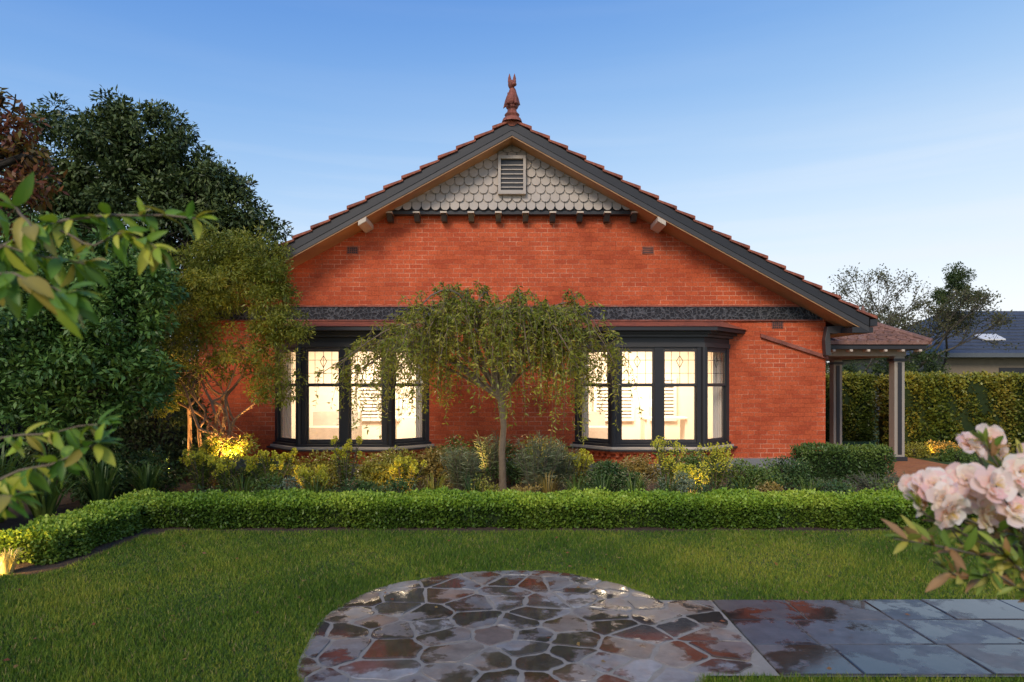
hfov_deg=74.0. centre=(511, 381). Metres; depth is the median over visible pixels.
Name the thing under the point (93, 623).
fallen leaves
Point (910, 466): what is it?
brick path
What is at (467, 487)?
strap leaf plant
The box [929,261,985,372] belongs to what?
conifer tree
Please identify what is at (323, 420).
interior room
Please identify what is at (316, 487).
strap leaf plant
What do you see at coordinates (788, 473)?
garden shrub
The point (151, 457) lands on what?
garden shrub
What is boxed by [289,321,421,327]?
bay roof
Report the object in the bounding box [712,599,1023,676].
bluestone path
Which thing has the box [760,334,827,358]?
sloping coping
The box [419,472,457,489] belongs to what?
strap leaf plant
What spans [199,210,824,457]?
brick walls
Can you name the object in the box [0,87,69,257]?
red leaf plum tree
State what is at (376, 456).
garden shrub
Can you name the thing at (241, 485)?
strap leaf plant
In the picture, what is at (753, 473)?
garden shrub
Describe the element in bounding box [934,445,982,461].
path edge plant
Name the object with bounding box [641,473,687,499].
strap leaf plant
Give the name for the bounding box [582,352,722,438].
interior room
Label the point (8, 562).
lit grass tuft
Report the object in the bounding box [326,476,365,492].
groundcover plant
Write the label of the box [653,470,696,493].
groundcover plant
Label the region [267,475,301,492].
groundcover plant
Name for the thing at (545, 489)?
strap leaf plant
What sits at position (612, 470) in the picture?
garden shrub
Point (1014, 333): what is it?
slate roof
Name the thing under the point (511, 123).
ridge capping
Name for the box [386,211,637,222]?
gable brackets
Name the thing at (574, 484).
strap leaf plant
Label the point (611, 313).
fretwork band
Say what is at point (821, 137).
sky
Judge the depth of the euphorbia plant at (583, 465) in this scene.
10.32 m
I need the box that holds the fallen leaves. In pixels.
[4,530,1021,669]
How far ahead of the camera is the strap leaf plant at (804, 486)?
8.76 m
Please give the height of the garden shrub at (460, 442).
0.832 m
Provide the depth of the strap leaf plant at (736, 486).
9.00 m
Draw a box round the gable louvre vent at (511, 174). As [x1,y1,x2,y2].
[498,155,525,195]
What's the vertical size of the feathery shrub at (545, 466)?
1.006 m
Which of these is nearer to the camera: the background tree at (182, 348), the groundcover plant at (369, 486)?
the groundcover plant at (369, 486)
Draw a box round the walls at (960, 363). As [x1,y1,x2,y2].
[842,353,1023,415]
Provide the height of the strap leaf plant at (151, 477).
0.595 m
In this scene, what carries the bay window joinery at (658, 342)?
attached to the brick walls at (777, 399)
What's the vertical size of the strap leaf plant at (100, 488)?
0.758 m
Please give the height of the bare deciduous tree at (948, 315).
6.115 m
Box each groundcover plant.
[194,484,227,492]
[247,472,287,493]
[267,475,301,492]
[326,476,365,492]
[352,480,391,491]
[384,476,418,494]
[464,473,500,491]
[506,482,542,492]
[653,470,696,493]
[692,482,731,493]
[748,481,783,492]
[805,477,850,494]
[828,483,856,493]
[867,479,898,490]
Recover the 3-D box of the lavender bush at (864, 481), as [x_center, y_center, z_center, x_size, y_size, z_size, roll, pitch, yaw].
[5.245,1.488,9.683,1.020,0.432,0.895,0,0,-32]
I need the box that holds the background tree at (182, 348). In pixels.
[1,305,198,374]
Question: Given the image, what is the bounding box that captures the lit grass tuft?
[0,546,25,573]
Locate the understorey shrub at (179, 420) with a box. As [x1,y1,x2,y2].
[40,357,222,479]
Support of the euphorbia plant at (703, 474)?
on the garden bed soil
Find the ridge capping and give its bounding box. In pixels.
[506,119,517,125]
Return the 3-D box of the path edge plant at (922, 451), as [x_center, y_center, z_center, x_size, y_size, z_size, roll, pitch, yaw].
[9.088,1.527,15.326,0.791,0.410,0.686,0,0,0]
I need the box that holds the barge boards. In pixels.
[165,124,876,338]
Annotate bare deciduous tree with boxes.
[825,306,933,372]
[828,262,1019,371]
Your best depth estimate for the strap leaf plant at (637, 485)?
9.12 m
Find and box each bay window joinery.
[266,326,436,474]
[567,326,744,474]
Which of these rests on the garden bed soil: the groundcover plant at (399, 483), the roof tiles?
the groundcover plant at (399, 483)
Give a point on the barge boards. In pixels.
(678, 226)
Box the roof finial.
[502,73,521,121]
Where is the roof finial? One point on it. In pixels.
(511, 103)
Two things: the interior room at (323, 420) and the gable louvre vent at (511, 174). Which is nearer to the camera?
the gable louvre vent at (511, 174)
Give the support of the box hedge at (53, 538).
on the garden bed soil
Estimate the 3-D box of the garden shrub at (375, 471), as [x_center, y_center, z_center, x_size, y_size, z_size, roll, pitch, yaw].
[-1.898,1.345,10.293,1.132,0.774,0.984,0,0,0]
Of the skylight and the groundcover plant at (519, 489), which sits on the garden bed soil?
the groundcover plant at (519, 489)
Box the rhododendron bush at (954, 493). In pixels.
[882,423,1023,601]
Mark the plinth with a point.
(753, 461)
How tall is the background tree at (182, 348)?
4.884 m
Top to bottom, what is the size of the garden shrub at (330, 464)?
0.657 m
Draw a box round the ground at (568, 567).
[0,417,1023,681]
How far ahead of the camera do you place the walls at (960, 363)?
28.60 m
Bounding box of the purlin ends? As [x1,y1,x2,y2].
[358,217,665,232]
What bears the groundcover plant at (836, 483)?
on the garden bed soil
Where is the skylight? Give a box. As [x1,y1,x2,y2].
[974,334,1005,339]
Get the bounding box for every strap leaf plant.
[0,440,54,521]
[0,453,23,476]
[0,462,95,517]
[57,457,144,501]
[113,461,175,491]
[218,473,264,491]
[291,474,335,492]
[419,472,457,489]
[448,472,499,491]
[527,471,570,494]
[562,473,595,491]
[579,471,627,490]
[617,470,654,493]
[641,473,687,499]
[717,472,771,490]
[787,474,827,491]
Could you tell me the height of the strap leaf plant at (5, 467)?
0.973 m
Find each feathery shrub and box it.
[437,444,483,490]
[471,429,510,485]
[507,431,566,491]
[543,436,580,491]
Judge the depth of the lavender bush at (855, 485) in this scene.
9.60 m
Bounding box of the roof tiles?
[151,119,876,326]
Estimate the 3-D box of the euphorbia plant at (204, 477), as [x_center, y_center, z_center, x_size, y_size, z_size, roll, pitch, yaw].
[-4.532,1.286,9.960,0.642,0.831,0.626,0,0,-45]
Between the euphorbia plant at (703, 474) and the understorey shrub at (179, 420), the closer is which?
the euphorbia plant at (703, 474)
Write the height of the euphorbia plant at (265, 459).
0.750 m
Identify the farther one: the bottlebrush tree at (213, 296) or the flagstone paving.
the bottlebrush tree at (213, 296)
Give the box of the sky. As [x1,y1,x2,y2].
[0,0,1023,370]
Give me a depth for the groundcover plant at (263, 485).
8.92 m
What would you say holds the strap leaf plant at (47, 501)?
on the garden bed soil
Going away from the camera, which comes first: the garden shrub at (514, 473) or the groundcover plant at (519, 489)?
the groundcover plant at (519, 489)
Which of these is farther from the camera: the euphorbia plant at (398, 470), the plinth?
the plinth
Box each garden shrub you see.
[14,412,145,485]
[30,436,149,506]
[116,445,189,492]
[232,460,284,491]
[282,448,355,488]
[354,445,423,491]
[355,449,406,482]
[406,445,474,488]
[420,435,484,477]
[482,439,538,485]
[513,433,573,471]
[573,459,650,493]
[613,453,664,490]
[664,449,727,484]
[723,457,786,489]
[766,455,814,488]
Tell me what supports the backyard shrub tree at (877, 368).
on the ground at (568, 567)
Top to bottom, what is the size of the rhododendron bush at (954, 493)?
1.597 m
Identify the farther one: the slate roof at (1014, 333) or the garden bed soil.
the slate roof at (1014, 333)
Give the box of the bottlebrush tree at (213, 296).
[118,222,315,489]
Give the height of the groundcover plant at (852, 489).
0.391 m
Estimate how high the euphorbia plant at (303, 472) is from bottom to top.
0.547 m
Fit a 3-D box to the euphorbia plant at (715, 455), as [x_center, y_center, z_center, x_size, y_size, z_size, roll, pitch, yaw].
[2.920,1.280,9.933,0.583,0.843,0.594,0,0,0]
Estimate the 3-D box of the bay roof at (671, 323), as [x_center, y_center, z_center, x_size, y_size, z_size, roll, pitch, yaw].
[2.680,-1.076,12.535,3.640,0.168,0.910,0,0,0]
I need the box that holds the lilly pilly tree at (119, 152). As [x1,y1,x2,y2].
[0,84,293,464]
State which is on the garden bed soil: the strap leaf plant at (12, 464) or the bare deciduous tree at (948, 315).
the strap leaf plant at (12, 464)
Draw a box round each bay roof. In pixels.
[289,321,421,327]
[576,321,745,329]
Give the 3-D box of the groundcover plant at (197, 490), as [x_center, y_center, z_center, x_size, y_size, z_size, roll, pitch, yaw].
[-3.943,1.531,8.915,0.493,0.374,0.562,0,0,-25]
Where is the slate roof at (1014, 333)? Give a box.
[842,311,1023,360]
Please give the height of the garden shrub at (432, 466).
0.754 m
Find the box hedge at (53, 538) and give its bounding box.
[0,485,978,565]
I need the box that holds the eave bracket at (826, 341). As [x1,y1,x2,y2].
[822,325,844,355]
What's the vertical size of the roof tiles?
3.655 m
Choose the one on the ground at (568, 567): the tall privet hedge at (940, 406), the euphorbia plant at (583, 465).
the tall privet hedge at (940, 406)
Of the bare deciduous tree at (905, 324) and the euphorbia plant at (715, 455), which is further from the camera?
the bare deciduous tree at (905, 324)
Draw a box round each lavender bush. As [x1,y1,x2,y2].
[809,477,858,491]
[843,470,904,490]
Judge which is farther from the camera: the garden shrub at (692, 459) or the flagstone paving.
the garden shrub at (692, 459)
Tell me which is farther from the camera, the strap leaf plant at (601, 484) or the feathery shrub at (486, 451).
the feathery shrub at (486, 451)
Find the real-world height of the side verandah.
3.388 m
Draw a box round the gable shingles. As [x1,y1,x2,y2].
[395,145,628,209]
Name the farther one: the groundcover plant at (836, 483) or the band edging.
the band edging
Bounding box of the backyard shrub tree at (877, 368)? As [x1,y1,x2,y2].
[825,345,950,399]
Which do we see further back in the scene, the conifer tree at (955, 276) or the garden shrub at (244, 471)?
the conifer tree at (955, 276)
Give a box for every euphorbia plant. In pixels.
[176,440,224,491]
[206,452,249,492]
[245,447,297,489]
[293,464,329,488]
[329,436,362,490]
[387,455,426,490]
[564,448,594,488]
[650,435,686,488]
[672,460,710,494]
[694,441,733,489]
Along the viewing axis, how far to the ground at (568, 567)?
5.88 m
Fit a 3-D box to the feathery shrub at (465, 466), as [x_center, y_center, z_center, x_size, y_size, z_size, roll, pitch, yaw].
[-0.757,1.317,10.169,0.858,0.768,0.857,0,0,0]
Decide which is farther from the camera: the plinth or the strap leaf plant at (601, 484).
the plinth
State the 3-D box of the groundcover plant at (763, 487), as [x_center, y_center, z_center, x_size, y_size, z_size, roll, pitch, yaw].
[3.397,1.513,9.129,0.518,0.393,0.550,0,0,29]
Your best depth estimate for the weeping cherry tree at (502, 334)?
10.27 m
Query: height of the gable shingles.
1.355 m
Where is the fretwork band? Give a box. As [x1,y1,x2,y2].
[208,307,822,319]
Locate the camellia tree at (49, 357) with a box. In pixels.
[0,210,189,476]
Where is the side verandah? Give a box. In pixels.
[825,305,932,460]
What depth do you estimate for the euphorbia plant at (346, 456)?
10.18 m
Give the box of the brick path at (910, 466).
[825,441,948,477]
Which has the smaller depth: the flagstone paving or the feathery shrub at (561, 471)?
the flagstone paving
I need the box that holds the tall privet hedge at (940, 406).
[825,369,1023,452]
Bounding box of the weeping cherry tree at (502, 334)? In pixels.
[312,280,643,489]
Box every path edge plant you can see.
[905,441,933,457]
[925,439,963,456]
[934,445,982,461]
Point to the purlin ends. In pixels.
(365, 224)
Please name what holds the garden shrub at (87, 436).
on the garden bed soil
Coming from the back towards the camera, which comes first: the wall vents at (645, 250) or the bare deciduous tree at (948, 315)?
the bare deciduous tree at (948, 315)
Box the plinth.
[222,458,794,470]
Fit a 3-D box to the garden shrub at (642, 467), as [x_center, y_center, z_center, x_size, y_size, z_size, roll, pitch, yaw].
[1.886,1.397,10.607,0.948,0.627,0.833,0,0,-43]
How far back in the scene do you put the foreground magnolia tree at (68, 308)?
1.61 m
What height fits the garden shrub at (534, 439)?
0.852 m
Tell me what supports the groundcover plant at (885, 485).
on the garden bed soil
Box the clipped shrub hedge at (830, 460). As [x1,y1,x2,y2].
[789,441,897,485]
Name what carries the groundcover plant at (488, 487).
on the garden bed soil
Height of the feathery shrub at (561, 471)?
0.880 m
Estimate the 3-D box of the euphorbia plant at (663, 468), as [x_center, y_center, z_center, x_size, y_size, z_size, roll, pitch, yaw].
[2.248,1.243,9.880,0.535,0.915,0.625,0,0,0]
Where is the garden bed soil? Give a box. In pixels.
[0,471,1008,574]
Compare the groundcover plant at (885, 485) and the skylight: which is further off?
the skylight
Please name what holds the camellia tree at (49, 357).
on the garden bed soil
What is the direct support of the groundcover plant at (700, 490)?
on the garden bed soil
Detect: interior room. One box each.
[282,352,422,438]
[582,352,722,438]
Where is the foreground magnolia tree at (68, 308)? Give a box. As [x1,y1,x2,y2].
[0,171,218,518]
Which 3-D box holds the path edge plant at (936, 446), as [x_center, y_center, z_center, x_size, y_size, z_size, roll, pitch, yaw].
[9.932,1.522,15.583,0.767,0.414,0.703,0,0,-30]
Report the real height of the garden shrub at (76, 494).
1.043 m
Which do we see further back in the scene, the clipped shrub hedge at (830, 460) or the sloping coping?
the sloping coping
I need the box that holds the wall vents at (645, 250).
[347,246,782,328]
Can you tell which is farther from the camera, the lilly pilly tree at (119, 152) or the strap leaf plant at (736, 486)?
the lilly pilly tree at (119, 152)
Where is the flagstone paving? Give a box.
[297,570,778,681]
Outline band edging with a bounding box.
[207,305,822,320]

